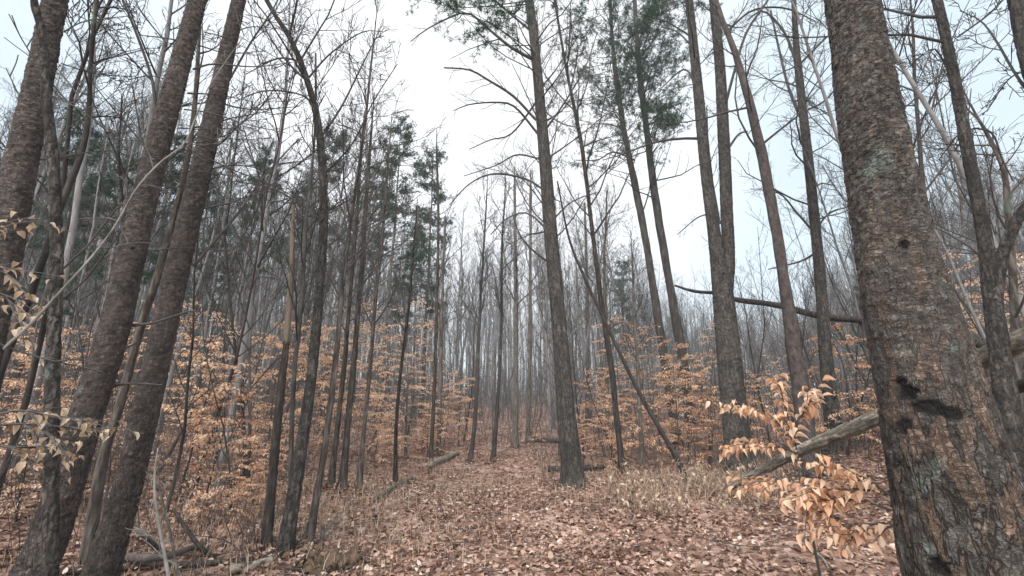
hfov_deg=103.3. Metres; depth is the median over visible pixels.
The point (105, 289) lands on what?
bare sapling
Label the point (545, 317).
bare tree
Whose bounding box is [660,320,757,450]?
beech sapling
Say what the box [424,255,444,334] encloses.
bare tree
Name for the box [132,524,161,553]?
fallen branch
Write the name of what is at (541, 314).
bare tree
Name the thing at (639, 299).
bare tree
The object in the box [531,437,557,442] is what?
fallen log
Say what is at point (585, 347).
bare tree
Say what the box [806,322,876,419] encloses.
beech sapling
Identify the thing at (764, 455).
dead brush
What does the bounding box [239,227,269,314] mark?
bare tree
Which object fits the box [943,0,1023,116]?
bare tree
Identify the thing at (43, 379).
bare sapling
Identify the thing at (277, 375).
bare sapling
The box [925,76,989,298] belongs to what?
bare sapling
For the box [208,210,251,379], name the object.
bare tree
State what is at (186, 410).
bare sapling
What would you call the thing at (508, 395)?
undergrowth
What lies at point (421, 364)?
beech sapling
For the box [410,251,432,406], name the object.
bare tree
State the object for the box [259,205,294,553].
dead snag
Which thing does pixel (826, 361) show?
bare tree
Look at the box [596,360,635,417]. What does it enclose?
beech sapling
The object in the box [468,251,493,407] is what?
bare tree
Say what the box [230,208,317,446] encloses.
bare sapling
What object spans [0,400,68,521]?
beech sapling
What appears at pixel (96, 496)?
bare tree
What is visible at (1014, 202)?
bare tree
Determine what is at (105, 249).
bare tree
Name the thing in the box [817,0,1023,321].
bare tree
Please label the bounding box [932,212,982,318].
bare tree
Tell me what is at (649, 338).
beech sapling
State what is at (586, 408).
bare sapling
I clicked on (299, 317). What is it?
bare tree
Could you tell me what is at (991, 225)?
bare tree
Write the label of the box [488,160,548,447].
bare tree
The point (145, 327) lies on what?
bare sapling
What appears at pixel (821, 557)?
fallen branch
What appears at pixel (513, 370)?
bare sapling
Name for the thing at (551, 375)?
bare tree
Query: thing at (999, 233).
bare sapling
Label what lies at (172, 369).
bare tree
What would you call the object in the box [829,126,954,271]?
bare tree
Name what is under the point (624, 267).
pine tree
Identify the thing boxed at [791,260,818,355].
bare tree
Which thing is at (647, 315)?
bare tree
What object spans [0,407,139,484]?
beech sapling
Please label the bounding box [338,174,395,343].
bare tree
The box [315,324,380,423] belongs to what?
beech sapling
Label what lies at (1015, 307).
bare tree
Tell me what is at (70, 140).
bare tree
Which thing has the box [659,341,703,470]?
bare sapling
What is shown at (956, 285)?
beech sapling
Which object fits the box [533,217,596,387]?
bare sapling
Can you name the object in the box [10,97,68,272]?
bare tree
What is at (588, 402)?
beech sapling
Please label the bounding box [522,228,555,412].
bare tree
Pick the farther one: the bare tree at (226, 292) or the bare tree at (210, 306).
the bare tree at (226, 292)
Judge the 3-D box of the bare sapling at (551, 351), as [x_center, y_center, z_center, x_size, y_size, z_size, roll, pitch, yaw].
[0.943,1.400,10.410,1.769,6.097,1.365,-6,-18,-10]
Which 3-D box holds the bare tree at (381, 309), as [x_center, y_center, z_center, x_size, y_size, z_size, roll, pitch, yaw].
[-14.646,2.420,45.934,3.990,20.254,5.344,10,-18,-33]
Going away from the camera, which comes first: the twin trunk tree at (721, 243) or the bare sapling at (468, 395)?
the twin trunk tree at (721, 243)
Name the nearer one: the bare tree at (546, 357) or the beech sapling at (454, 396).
the beech sapling at (454, 396)
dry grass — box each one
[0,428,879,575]
[272,543,374,575]
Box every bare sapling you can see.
[0,0,223,492]
[0,0,250,423]
[0,219,107,392]
[0,307,92,494]
[1,231,93,398]
[8,271,44,363]
[10,217,76,448]
[11,193,78,322]
[11,194,99,320]
[15,234,47,349]
[22,173,92,333]
[29,242,131,406]
[38,199,142,425]
[63,290,85,405]
[71,352,136,517]
[75,255,162,389]
[80,253,108,330]
[89,198,129,346]
[145,178,259,514]
[156,178,277,478]
[167,276,254,514]
[176,25,336,491]
[176,301,213,448]
[177,263,213,408]
[187,42,298,478]
[192,84,318,489]
[196,199,257,453]
[200,283,272,423]
[206,204,299,447]
[209,255,256,413]
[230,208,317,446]
[256,352,271,410]
[257,285,313,390]
[258,297,312,412]
[273,206,356,389]
[279,177,343,432]
[294,313,310,424]
[318,251,351,429]
[323,272,350,437]
[358,266,404,425]
[373,312,398,422]
[374,322,410,439]
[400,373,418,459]
[404,350,419,431]
[424,328,446,411]
[443,316,463,413]
[447,334,473,420]
[462,240,507,441]
[462,353,473,431]
[479,325,510,434]
[491,312,533,443]
[514,245,593,463]
[528,378,541,433]
[531,347,555,436]
[532,346,547,417]
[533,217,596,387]
[535,376,557,432]
[541,281,591,457]
[545,263,598,398]
[549,327,604,456]
[566,290,616,463]
[568,266,596,380]
[568,318,584,391]
[582,260,618,439]
[586,303,619,432]
[624,325,657,410]
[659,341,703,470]
[680,304,702,382]
[689,282,738,429]
[691,266,763,425]
[695,213,750,379]
[699,346,718,467]
[712,272,773,451]
[735,142,841,405]
[737,316,764,420]
[743,214,785,430]
[776,261,821,393]
[776,298,840,385]
[778,201,872,388]
[780,285,816,403]
[780,312,845,386]
[781,314,822,411]
[783,271,818,438]
[794,205,871,374]
[802,199,874,389]
[807,273,877,407]
[825,269,865,330]
[829,192,864,416]
[839,225,860,314]
[853,352,873,417]
[897,16,1021,273]
[913,122,977,283]
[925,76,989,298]
[927,191,984,339]
[937,227,984,332]
[947,114,1023,327]
[956,254,979,296]
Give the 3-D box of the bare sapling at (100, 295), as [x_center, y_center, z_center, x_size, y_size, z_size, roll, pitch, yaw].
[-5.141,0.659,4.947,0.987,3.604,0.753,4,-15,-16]
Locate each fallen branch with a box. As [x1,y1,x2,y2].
[124,542,202,561]
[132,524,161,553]
[171,508,216,558]
[228,556,272,574]
[802,542,829,568]
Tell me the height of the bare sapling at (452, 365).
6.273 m
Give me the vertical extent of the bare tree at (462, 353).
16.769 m
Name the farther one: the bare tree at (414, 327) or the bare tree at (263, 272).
the bare tree at (263, 272)
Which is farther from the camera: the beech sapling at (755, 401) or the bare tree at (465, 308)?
the bare tree at (465, 308)
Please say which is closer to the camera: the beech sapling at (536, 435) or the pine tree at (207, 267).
the beech sapling at (536, 435)
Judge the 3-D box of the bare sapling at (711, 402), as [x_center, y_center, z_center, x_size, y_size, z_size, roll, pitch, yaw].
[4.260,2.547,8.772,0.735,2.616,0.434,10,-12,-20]
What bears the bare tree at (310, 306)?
on the ground at (794, 551)
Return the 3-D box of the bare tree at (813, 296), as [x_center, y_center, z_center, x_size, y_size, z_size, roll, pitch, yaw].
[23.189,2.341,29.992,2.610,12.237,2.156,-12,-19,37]
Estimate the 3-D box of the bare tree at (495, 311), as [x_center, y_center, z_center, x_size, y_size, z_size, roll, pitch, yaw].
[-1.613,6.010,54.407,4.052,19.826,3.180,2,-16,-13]
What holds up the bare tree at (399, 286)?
on the ground at (794, 551)
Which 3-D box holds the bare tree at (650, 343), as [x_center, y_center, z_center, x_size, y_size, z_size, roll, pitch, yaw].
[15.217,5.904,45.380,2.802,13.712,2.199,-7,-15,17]
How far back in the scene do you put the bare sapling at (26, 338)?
8.27 m
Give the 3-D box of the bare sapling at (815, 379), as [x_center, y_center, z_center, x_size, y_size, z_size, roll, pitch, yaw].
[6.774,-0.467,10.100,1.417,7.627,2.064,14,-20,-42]
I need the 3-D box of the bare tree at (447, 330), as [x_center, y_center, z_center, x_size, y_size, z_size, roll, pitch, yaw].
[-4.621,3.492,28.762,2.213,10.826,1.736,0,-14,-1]
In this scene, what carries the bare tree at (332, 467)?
on the ground at (794, 551)
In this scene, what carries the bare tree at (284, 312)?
on the ground at (794, 551)
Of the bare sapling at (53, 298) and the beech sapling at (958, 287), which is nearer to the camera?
the bare sapling at (53, 298)
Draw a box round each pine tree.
[0,0,146,366]
[0,104,119,431]
[8,0,397,575]
[65,154,158,367]
[80,0,303,575]
[124,131,207,421]
[173,171,236,402]
[201,141,287,418]
[265,120,357,400]
[313,38,411,437]
[328,169,399,394]
[341,110,436,422]
[380,139,455,417]
[531,0,684,446]
[598,0,733,446]
[609,257,646,391]
[823,0,1023,575]
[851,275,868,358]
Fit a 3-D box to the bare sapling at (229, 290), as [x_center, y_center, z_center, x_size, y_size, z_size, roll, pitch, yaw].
[-4.747,-0.727,6.925,1.478,7.851,2.277,-2,-15,7]
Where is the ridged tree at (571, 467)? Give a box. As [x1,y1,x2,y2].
[398,0,627,489]
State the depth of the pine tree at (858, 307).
19.92 m
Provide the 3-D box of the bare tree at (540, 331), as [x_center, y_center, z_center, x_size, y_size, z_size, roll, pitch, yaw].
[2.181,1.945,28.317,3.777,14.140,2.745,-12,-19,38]
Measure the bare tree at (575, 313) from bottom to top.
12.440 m
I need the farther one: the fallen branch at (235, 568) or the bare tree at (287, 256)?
the bare tree at (287, 256)
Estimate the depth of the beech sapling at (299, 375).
14.00 m
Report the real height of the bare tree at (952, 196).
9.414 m
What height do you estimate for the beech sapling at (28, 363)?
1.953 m
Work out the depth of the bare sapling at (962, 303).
7.64 m
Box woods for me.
[0,94,1023,406]
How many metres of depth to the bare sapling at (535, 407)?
13.24 m
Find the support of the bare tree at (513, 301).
on the ground at (794, 551)
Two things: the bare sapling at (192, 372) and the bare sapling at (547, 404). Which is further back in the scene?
the bare sapling at (547, 404)
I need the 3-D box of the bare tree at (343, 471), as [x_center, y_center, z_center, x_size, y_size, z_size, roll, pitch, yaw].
[-2.426,-0.589,7.000,1.788,7.448,1.442,0,-15,0]
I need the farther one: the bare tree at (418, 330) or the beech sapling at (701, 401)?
the bare tree at (418, 330)
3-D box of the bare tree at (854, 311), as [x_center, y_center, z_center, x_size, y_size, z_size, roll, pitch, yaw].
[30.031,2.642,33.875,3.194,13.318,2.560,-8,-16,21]
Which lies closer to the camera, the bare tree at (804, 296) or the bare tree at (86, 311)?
the bare tree at (86, 311)
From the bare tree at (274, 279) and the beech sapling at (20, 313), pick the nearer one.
the beech sapling at (20, 313)
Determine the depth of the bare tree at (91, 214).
19.84 m
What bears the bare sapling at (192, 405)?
on the ground at (794, 551)
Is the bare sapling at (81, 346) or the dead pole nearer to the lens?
the bare sapling at (81, 346)
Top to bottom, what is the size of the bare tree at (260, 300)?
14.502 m
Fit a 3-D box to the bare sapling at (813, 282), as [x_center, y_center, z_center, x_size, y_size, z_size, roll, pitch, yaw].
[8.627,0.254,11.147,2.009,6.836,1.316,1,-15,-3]
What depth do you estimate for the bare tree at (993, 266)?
3.56 m
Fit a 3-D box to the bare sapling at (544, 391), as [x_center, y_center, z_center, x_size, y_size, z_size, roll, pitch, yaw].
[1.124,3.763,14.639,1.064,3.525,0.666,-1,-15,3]
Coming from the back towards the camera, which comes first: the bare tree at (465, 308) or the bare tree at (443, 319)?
the bare tree at (443, 319)
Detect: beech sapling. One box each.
[0,209,69,349]
[0,323,108,461]
[0,332,132,430]
[0,335,37,440]
[0,340,70,409]
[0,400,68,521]
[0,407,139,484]
[43,313,94,398]
[75,327,134,403]
[104,300,201,440]
[127,331,191,396]
[143,308,232,418]
[147,374,267,492]
[149,311,294,479]
[151,332,266,504]
[172,456,251,523]
[204,328,272,429]
[218,434,284,532]
[219,322,315,457]
[224,443,287,503]
[247,321,362,451]
[264,340,321,406]
[287,320,362,431]
[294,299,400,458]
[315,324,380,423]
[332,334,421,453]
[345,338,407,419]
[358,392,405,462]
[359,297,457,433]
[367,402,414,449]
[392,341,437,417]
[407,409,441,452]
[410,400,452,455]
[423,371,482,444]
[425,370,466,447]
[529,423,544,445]
[574,368,613,458]
[576,413,600,465]
[581,315,664,431]
[590,391,642,469]
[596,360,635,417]
[605,393,670,463]
[611,324,696,450]
[612,368,675,457]
[630,342,718,459]
[640,353,677,417]
[644,353,722,461]
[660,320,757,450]
[667,395,721,465]
[678,369,723,467]
[705,373,834,575]
[744,369,767,435]
[746,370,788,446]
[762,354,792,420]
[779,454,894,559]
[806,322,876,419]
[815,377,881,449]
[848,353,873,404]
[849,246,984,375]
[948,256,1023,385]
[960,274,1022,371]
[982,253,1023,320]
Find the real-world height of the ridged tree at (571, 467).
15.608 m
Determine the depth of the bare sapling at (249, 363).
6.48 m
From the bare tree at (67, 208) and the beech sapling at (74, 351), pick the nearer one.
the beech sapling at (74, 351)
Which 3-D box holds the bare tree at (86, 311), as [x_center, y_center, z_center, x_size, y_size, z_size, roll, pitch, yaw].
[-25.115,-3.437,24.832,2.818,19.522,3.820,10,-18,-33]
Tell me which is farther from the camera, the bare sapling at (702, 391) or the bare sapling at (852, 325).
the bare sapling at (702, 391)
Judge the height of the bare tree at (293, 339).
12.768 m
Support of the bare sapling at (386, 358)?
on the ground at (794, 551)
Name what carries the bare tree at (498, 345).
on the ground at (794, 551)
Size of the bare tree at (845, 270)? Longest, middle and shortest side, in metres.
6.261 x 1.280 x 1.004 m
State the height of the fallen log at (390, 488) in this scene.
0.209 m
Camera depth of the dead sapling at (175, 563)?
2.78 m
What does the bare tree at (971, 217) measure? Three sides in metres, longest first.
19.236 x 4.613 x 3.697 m
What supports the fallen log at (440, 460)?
on the ground at (794, 551)
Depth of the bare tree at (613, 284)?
13.02 m
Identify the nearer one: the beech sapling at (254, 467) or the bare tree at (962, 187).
the beech sapling at (254, 467)
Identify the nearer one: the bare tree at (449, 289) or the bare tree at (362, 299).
the bare tree at (362, 299)
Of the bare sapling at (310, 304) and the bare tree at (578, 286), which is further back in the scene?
the bare tree at (578, 286)
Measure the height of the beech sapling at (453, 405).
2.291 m
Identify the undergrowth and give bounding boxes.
[0,217,1023,571]
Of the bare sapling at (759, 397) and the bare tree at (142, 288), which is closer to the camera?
the bare sapling at (759, 397)
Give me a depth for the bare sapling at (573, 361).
11.33 m
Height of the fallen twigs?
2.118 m
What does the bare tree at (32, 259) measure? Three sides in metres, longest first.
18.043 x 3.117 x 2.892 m
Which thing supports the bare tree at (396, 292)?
on the ground at (794, 551)
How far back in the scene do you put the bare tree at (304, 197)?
29.47 m
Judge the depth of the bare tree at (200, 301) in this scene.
24.52 m
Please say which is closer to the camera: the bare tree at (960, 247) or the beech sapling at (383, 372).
the beech sapling at (383, 372)
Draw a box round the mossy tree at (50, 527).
[30,0,63,575]
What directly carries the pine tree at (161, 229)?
on the ground at (794, 551)
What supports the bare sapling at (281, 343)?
on the ground at (794, 551)
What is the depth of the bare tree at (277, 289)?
17.71 m
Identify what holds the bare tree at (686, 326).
on the ground at (794, 551)
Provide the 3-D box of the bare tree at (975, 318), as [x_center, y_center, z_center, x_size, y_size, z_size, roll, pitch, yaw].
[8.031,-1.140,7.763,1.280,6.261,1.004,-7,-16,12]
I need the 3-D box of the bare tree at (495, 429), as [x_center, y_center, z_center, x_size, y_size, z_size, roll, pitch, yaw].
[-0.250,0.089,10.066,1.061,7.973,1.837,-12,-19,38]
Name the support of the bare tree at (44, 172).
on the ground at (794, 551)
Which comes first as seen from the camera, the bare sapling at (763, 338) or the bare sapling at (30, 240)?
the bare sapling at (30, 240)
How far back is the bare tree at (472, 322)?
50.41 m
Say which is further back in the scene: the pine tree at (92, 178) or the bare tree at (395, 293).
the bare tree at (395, 293)
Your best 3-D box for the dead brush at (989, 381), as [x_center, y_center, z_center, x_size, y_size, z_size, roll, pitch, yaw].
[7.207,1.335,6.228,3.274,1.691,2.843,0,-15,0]
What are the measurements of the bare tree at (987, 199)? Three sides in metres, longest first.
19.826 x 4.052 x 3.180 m
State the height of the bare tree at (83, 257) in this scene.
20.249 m
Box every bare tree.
[0,0,183,390]
[0,27,101,267]
[0,57,98,177]
[0,67,65,223]
[0,77,72,234]
[0,90,78,219]
[0,92,17,163]
[3,111,144,380]
[7,0,146,480]
[7,122,73,381]
[9,1,121,240]
[9,96,147,328]
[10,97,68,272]
[11,113,139,378]
[12,78,117,314]
[20,137,96,379]
[22,84,85,283]
[24,113,73,263]
[26,96,106,269]
[27,187,45,277]
[33,100,140,462]
[35,80,100,212]
[42,26,191,396]
[54,0,253,264]
[62,113,115,329]
[63,42,151,306]
[63,100,118,377]
[64,58,164,370]
[64,94,144,387]
[64,146,126,315]
[65,173,129,320]
[66,89,164,328]
[69,55,191,344]
[76,0,307,564]
[102,96,189,425]
[114,58,212,394]
[114,107,225,270]
[125,198,174,359]
[131,141,180,379]
[147,82,234,270]
[149,113,231,253]
[150,249,160,319]
[152,115,254,454]
[172,91,269,398]
[172,196,231,385]
[173,97,261,445]
[188,141,240,398]
[189,111,263,401]
[202,151,286,386]
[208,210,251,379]
[213,156,268,464]
[214,0,339,486]
[215,164,260,384]
[216,152,287,441]
[222,0,411,559]
[232,131,287,385]
[235,193,280,357]
[236,98,287,411]
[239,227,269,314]
[240,197,313,408]
[240,227,281,327]
[247,156,306,415]
[251,33,378,485]
[251,203,287,363]
[253,156,315,390]
[253,198,286,392]
[255,123,297,401]
[256,183,295,366]
[258,150,344,400]
[258,194,295,381]
[270,102,341,437]
[272,0,441,549]
[272,241,295,376]
[274,183,306,388]
[277,124,341,404]
[279,125,342,444]
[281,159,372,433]
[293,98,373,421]
[293,159,318,289]
[295,196,335,408]
[296,166,370,384]
[301,105,398,490]
[312,45,429,490]
[312,209,355,375]
[315,203,337,392]
[322,222,335,373]
[323,179,377,391]
[323,246,341,391]
[330,132,396,407]
[333,203,353,397]
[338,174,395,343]
[338,193,376,340]
[341,192,387,397]
[342,79,436,491]
[347,224,391,390]
[350,205,380,332]
[362,263,389,390]
[370,229,393,385]
[381,186,426,413]
[383,196,418,335]
[384,218,407,403]
[385,191,437,483]
[385,224,409,347]
[389,224,414,389]
[389,245,423,372]
[398,240,422,411]
[405,112,466,461]
[406,235,427,412]
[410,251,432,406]
[413,202,448,413]
[419,209,463,454]
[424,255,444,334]
[432,255,449,386]
[434,270,460,408]
[438,267,454,332]
[443,206,484,410]
[444,201,478,413]
[450,248,472,399]
[452,165,510,462]
[453,229,495,390]
[463,250,481,405]
[464,272,478,371]
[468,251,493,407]
[469,244,498,405]
[473,222,505,410]
[474,153,529,462]
[483,222,518,411]
[485,269,506,387]
[487,1,611,457]
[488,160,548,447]
[490,268,512,404]
[491,247,509,407]
[492,274,511,403]
[496,217,525,419]
[497,199,533,395]
[507,156,556,443]
[518,191,572,429]
[518,226,550,417]
[521,0,672,474]
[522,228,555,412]
[525,220,554,428]
[532,228,556,418]
[535,185,572,418]
[538,234,577,410]
[543,234,583,340]
[562,200,592,424]
[564,227,591,401]
[564,254,590,386]
[565,199,615,395]
[569,182,630,427]
[571,191,596,426]
[573,231,601,410]
[579,158,643,449]
[579,195,631,360]
[579,245,602,402]
[581,181,629,438]
[581,228,620,397]
[584,212,615,359]
[588,263,607,371]
[603,214,666,469]
[611,255,632,397]
[614,227,666,434]
[617,276,649,387]
[618,245,650,410]
[622,266,652,398]
[623,242,651,401]
[629,282,659,387]
[631,260,661,359]
[637,263,672,423]
[638,277,658,399]
[640,276,652,367]
[648,0,831,478]
[661,304,674,389]
[662,275,699,428]
[664,299,671,361]
[665,316,681,388]
[671,290,699,420]
[673,274,703,418]
[690,294,710,403]
[695,300,715,351]
[732,0,848,451]
[735,0,1023,481]
[737,247,784,435]
[737,282,779,420]
[744,306,759,403]
[755,0,929,148]
[759,314,783,398]
[782,115,870,362]
[791,0,1003,234]
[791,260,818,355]
[793,275,817,340]
[797,244,858,399]
[808,247,869,401]
[813,246,852,413]
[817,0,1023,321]
[821,155,852,253]
[822,176,862,311]
[826,216,860,335]
[826,273,853,403]
[826,278,867,410]
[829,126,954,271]
[834,0,1014,195]
[842,221,865,333]
[844,251,874,395]
[897,43,1023,413]
[907,117,1008,293]
[911,121,979,337]
[923,111,1023,287]
[923,136,1023,251]
[928,193,978,310]
[930,187,983,322]
[931,177,984,340]
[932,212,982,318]
[939,192,1023,353]
[941,193,979,294]
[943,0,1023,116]
[943,135,1021,286]
[946,137,1022,281]
[947,162,1021,316]
[950,156,1022,248]
[967,184,1023,316]
[977,128,1023,269]
[980,158,1023,279]
[981,168,1021,254]
[984,163,1023,308]
[997,173,1023,272]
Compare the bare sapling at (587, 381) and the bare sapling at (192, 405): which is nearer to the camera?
the bare sapling at (192, 405)
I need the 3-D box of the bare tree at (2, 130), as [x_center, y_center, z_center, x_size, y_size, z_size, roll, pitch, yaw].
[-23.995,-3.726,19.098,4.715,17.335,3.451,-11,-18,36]
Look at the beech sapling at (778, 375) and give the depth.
15.06 m
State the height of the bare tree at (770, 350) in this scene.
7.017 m
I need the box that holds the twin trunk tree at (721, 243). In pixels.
[598,0,817,472]
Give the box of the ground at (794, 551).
[0,386,900,575]
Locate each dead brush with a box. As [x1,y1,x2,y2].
[181,486,360,558]
[600,456,770,517]
[686,460,783,504]
[757,433,822,470]
[787,401,881,463]
[865,320,1023,390]
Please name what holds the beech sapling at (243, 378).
on the ground at (794, 551)
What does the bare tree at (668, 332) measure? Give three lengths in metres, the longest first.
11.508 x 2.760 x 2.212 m
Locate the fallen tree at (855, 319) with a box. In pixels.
[674,285,1023,368]
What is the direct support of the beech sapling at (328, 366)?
on the ground at (794, 551)
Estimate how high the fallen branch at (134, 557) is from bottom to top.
0.217 m
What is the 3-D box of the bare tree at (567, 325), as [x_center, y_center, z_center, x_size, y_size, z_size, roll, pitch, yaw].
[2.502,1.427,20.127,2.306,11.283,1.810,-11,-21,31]
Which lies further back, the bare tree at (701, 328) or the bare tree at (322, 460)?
the bare tree at (701, 328)
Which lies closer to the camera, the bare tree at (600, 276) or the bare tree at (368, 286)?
the bare tree at (600, 276)
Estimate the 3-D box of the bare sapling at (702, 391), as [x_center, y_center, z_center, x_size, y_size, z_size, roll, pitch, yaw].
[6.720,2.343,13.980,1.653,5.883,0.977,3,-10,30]
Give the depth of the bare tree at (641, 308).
40.95 m
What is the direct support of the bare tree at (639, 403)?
on the ground at (794, 551)
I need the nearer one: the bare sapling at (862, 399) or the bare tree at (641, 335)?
the bare sapling at (862, 399)
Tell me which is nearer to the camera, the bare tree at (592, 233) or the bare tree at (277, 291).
the bare tree at (592, 233)
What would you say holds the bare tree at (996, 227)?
on the ground at (794, 551)
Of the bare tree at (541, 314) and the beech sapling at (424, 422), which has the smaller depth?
the beech sapling at (424, 422)
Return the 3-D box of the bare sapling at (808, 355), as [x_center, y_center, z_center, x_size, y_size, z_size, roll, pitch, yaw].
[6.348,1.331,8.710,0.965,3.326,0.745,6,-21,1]
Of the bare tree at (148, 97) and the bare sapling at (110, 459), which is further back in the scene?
the bare tree at (148, 97)
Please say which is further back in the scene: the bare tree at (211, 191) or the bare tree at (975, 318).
the bare tree at (211, 191)
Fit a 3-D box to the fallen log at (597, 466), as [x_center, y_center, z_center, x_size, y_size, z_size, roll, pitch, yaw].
[1.440,3.752,8.467,1.483,0.148,0.224,6,-16,-21]
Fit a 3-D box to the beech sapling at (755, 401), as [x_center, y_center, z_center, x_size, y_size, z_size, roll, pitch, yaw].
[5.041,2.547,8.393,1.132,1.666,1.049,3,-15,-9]
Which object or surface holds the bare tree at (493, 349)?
on the ground at (794, 551)
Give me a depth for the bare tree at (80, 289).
6.77 m
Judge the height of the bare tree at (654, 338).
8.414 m
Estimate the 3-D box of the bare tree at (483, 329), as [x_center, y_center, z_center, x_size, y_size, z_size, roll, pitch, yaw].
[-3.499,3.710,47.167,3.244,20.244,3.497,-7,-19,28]
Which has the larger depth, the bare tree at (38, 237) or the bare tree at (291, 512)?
the bare tree at (38, 237)
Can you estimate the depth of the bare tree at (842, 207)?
18.72 m
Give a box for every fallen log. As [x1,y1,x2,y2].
[373,476,413,500]
[427,451,459,468]
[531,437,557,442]
[548,464,609,471]
[728,327,1023,490]
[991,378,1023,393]
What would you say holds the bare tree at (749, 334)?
on the ground at (794, 551)
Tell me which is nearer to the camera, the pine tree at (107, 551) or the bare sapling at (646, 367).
the pine tree at (107, 551)
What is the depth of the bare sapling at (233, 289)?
7.73 m
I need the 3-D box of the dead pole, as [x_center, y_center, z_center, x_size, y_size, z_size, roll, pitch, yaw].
[1.916,0.479,7.755,2.160,6.113,0.727,-9,-17,29]
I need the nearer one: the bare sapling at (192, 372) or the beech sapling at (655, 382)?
the bare sapling at (192, 372)
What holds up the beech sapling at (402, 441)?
on the ground at (794, 551)
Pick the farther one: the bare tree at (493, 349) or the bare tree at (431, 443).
the bare tree at (493, 349)
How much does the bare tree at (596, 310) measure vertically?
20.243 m
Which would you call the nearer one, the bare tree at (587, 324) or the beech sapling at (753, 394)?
the beech sapling at (753, 394)
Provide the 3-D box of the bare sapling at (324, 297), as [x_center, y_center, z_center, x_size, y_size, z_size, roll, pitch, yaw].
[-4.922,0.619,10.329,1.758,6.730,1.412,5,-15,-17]
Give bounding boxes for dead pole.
[557,181,687,483]
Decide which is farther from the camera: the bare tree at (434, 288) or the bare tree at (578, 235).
the bare tree at (434, 288)
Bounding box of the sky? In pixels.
[0,0,1023,392]
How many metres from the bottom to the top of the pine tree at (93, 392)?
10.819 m
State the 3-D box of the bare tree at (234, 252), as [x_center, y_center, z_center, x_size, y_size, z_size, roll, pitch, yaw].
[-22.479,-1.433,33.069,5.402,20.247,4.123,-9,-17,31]
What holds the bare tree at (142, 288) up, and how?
on the ground at (794, 551)
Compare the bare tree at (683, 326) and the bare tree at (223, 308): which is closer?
the bare tree at (683, 326)
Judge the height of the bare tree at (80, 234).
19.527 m
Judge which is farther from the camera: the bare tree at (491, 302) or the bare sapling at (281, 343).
the bare tree at (491, 302)
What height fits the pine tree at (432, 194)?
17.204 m
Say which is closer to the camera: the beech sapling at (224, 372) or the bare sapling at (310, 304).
the beech sapling at (224, 372)
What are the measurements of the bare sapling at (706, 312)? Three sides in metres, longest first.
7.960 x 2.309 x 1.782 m
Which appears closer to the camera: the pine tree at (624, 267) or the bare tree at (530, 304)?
the bare tree at (530, 304)
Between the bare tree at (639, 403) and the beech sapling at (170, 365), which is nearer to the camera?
the bare tree at (639, 403)
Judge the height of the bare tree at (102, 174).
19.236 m
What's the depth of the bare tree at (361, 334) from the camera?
26.45 m
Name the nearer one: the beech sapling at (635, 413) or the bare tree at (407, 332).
the beech sapling at (635, 413)
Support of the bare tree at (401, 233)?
on the ground at (794, 551)
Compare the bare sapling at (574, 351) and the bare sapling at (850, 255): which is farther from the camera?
the bare sapling at (574, 351)
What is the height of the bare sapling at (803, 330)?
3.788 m
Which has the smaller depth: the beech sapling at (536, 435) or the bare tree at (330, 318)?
the beech sapling at (536, 435)
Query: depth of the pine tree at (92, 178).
10.01 m
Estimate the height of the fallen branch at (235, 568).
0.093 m
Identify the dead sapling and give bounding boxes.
[125,453,178,575]
[136,448,169,575]
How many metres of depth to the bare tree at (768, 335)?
13.23 m
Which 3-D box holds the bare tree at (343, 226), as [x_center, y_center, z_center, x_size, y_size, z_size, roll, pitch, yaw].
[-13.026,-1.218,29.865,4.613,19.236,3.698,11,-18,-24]
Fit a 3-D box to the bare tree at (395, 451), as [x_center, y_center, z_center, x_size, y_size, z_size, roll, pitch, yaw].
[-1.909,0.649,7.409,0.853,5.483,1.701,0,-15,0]
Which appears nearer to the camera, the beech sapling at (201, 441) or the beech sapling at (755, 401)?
the beech sapling at (201, 441)
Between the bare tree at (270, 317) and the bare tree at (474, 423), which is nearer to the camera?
the bare tree at (474, 423)
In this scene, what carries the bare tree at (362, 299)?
on the ground at (794, 551)
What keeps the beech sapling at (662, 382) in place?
on the ground at (794, 551)
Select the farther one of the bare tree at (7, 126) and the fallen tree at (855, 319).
the bare tree at (7, 126)
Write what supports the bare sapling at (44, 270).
on the ground at (794, 551)
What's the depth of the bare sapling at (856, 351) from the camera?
8.29 m
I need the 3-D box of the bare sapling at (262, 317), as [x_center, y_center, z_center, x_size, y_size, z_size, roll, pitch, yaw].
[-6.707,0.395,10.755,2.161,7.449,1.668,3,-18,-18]
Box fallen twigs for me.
[1,405,898,575]
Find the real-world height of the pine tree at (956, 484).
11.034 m
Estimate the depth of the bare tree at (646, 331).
36.65 m
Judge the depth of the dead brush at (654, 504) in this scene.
5.70 m
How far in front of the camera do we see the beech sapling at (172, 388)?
6.88 m
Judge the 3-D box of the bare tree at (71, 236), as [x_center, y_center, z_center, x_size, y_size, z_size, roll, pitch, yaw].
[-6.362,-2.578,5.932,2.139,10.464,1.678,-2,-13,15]
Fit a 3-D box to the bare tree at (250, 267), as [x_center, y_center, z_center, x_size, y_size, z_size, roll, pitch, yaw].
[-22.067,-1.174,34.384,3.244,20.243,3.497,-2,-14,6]
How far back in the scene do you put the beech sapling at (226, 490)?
4.53 m
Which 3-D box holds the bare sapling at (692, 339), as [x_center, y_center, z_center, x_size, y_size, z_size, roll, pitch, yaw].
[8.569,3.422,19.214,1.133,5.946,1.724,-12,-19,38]
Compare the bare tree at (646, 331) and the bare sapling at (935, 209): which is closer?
the bare sapling at (935, 209)
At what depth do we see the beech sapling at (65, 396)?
6.76 m
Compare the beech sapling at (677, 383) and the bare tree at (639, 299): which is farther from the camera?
the bare tree at (639, 299)
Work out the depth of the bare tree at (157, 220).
10.23 m

